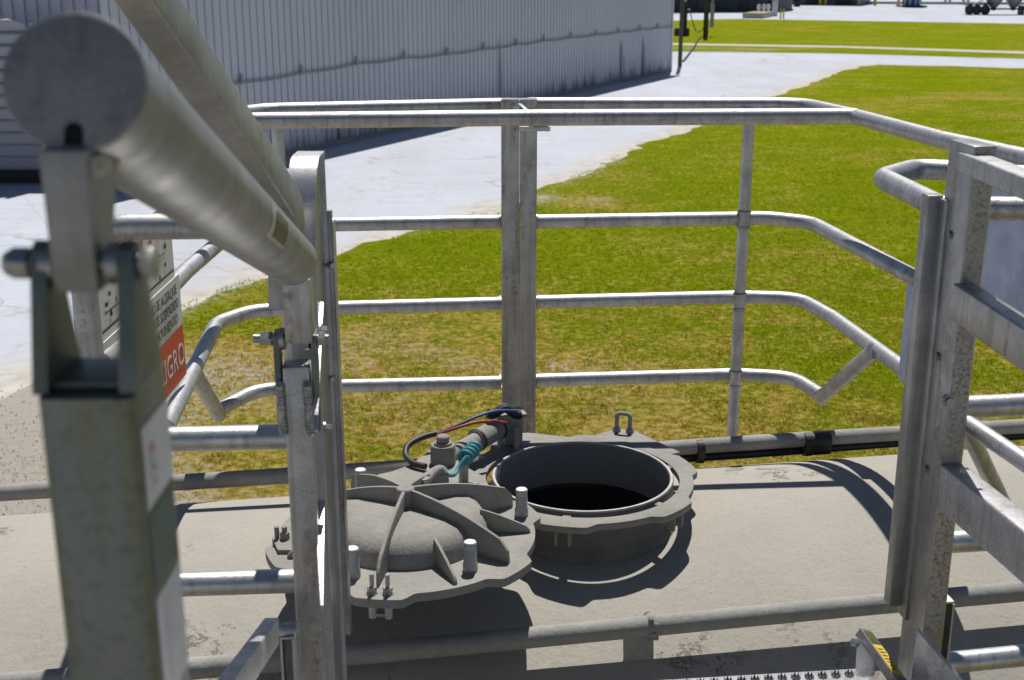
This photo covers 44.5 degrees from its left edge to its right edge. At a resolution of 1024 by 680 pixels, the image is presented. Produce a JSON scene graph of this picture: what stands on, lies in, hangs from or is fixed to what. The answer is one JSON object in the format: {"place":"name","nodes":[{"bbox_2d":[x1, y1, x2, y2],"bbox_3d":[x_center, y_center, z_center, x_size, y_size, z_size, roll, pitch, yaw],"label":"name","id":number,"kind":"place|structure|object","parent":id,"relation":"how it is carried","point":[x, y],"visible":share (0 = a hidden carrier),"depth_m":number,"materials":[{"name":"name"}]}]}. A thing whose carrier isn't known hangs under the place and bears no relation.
{"place":"outdoors","nodes":[
{"label":"outdoors","id":0,"kind":"place"},
{"bbox_2d":[100,0,673,192],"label":"warehouse","id":1,"kind":"structure","parent":0,"point":[273,51],"depth_m":41.76,"materials":[{"name":"grey metal"}]},
{"bbox_2d":[0,65,1023,515],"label":"grass lawn","id":2,"kind":"structure","parent":0,"point":[948,95],"depth_m":20.10,"materials":[{"name":"green plant"}]},
{"bbox_2d":[0,403,1023,679],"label":"bulk tank","id":3,"kind":"object","parent":2,"relation":"on","point":[618,553],"visible":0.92,"depth_m":3.09,"materials":[{"name":"grey metal"}]},
{"bbox_2d":[71,0,1023,679],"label":"access gangway","id":4,"kind":"object","parent":2,"relation":"on","point":[957,310],"visible":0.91,"depth_m":2.25,"materials":[{"name":"metal"}]},
{"bbox_2d":[1,240,189,679],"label":"support post","id":5,"kind":"object","parent":4,"relation":"on","point":[107,440],"visible":0.91,"depth_m":0.74,"materials":[{"name":"metal"}]},
{"bbox_2d":[2,11,329,349],"bbox_3d":[-0.319,-0.084,1.395,0.126,0.588,1.322,-1,17,-4],"label":"balance barrel","id":6,"kind":"object","parent":5,"relation":"attached to","point":[100,109],"visible":0.99,"depth_m":0.73,"materials":[{"name":"metal"}]},
{"bbox_2d":[104,97,1023,436],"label":"safety cage","id":7,"kind":"object","parent":4,"relation":"attached to","point":[518,301],"visible":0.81,"depth_m":4.10,"materials":[{"name":"metal"}]},
{"bbox_2d":[99,211,186,397],"bbox_3d":[-0.874,-0.029,2.934,0.010,0.470,0.740,0,17,0],"label":"warning sign","id":8,"kind":"object","parent":7,"relation":"attached to","point":[164,286],"visible":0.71,"depth_m":3.15,"materials":[{"name":"metal"}]},
{"bbox_2d":[898,187,1023,381],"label":"warning sign","id":9,"kind":"object","parent":7,"relation":"attached to","point":[1003,275],"visible":0.25,"depth_m":2.95,"materials":[{"name":"grey metal"}]},
{"bbox_2d":[0,0,1023,399],"bbox_3d":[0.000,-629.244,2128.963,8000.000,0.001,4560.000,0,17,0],"label":"ground","id":10,"kind":"structure","parent":0,"point":[432,172],"depth_m":35.61,"materials":[{"name":"concrete"}]},
{"bbox_2d":[0,17,45,182],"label":"siding shed","id":11,"kind":"structure","parent":10,"relation":"on","point":[20,149],"depth_m":30.92,"materials":[{"name":"grey metal"}]},
{"bbox_2d":[0,0,101,27],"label":"annex wall","id":12,"kind":"structure","parent":10,"relation":"on","point":[26,13],"depth_m":31.73,"materials":[{"name":"grey metal"}]},
{"bbox_2d":[678,0,683,66],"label":"utility pole","id":13,"kind":"object","parent":10,"relation":"on","point":[680,45],"visible":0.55,"depth_m":67.54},
{"bbox_2d":[682,36,703,61],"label":"ground hose","id":14,"kind":"object","parent":10,"relation":"on","point":[688,54],"visible":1,"depth_m":80.34,"materials":[{"name":"black rubber"}]},
{"bbox_2d":[674,0,792,11],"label":"dark building","id":15,"kind":"structure","parent":10,"relation":"on","point":[728,5],"depth_m":151.03,"materials":[{"name":"stone"}]},
{"bbox_2d":[679,0,690,9],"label":"door","id":16,"kind":"structure","parent":15,"relation":"in","point":[688,1],"depth_m":149.28,"materials":[{"name":"black metal"}]},
{"bbox_2d":[709,0,719,9],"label":"door","id":17,"kind":"structure","parent":15,"relation":"in","point":[717,2],"depth_m":150.23,"materials":[{"name":"black metal"}]},
{"bbox_2d":[738,0,749,9],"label":"door","id":18,"kind":"structure","parent":15,"relation":"in","point":[742,4],"depth_m":151.15,"materials":[{"name":"black metal"}]},
{"bbox_2d":[767,0,778,9],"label":"door","id":19,"kind":"structure","parent":15,"relation":"in","point":[769,1],"depth_m":152.04,"materials":[{"name":"grey metal"}]},
{"bbox_2d":[742,11,773,18],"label":"concrete pad","id":20,"kind":"object","parent":10,"relation":"on","point":[760,14],"visible":1,"depth_m":131.82,"materials":[{"name":"grey concrete"}]},
{"bbox_2d":[772,0,778,15],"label":"control cabinet","id":21,"kind":"object","parent":10,"relation":"on","point":[775,6],"visible":0.86,"depth_m":137.42,"materials":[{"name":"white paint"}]},
{"bbox_2d":[792,0,800,6],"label":"machine","id":22,"kind":"object","parent":10,"relation":"on","point":[796,3],"visible":0.95,"depth_m":169.63,"materials":[{"name":"black metal"}]},
{"bbox_2d":[801,0,870,4],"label":"shed","id":23,"kind":"structure","parent":10,"relation":"on","point":[832,2],"depth_m":177.28,"materials":[{"name":"metal"}]},
{"bbox_2d":[806,0,851,4],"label":"door","id":24,"kind":"structure","parent":23,"relation":"in","point":[808,2],"depth_m":176.67,"materials":[{"name":"metal"}]},
{"bbox_2d":[672,45,1023,58],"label":"grass verge","id":25,"kind":"object","parent":10,"relation":"on","point":[712,48],"depth_m":80.07,"materials":[{"name":"green plant"}]},
{"bbox_2d":[673,43,1023,53],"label":"footpath","id":26,"kind":"structure","parent":10,"relation":"on","point":[993,51],"depth_m":83.97,"materials":[{"name":"concrete"}]},
{"bbox_2d":[896,0,926,6],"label":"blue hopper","id":27,"kind":"object","parent":10,"relation":"on","point":[911,3],"visible":1,"depth_m":168.12,"materials":[{"name":"paint"}]},
{"bbox_2d":[868,1,1023,4],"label":"kerb wall","id":28,"kind":"structure","parent":10,"relation":"on","point":[891,2],"depth_m":180.67,"materials":[{"name":"grey concrete"}]},
{"bbox_2d":[960,0,1023,14],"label":"tank trailer","id":29,"kind":"object","parent":10,"relation":"on","point":[978,9],"visible":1,"depth_m":140.95,"materials":[{"name":"black rubber"}]},
{"bbox_2d":[674,0,690,35],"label":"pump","id":30,"kind":"object","parent":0,"point":[685,28],"visible":0.84,"depth_m":97.89,"materials":[{"name":"black metal"}]},
{"bbox_2d":[673,19,1023,50],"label":"grass lawn","id":31,"kind":"structure","parent":0,"point":[978,36],"depth_m":100.14,"materials":[{"name":"green plant"}]},
{"bbox_2d":[703,0,708,36],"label":"utility pole","id":32,"kind":"object","parent":31,"relation":"on","point":[706,18],"visible":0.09,"depth_m":96.87,"materials":[{"name":"wood"}]},
{"bbox_2d":[710,0,714,26],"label":"meter box","id":33,"kind":"object","parent":31,"relation":"on","point":[712,7],"visible":1,"depth_m":96.83,"materials":[{"name":"grey metal"}]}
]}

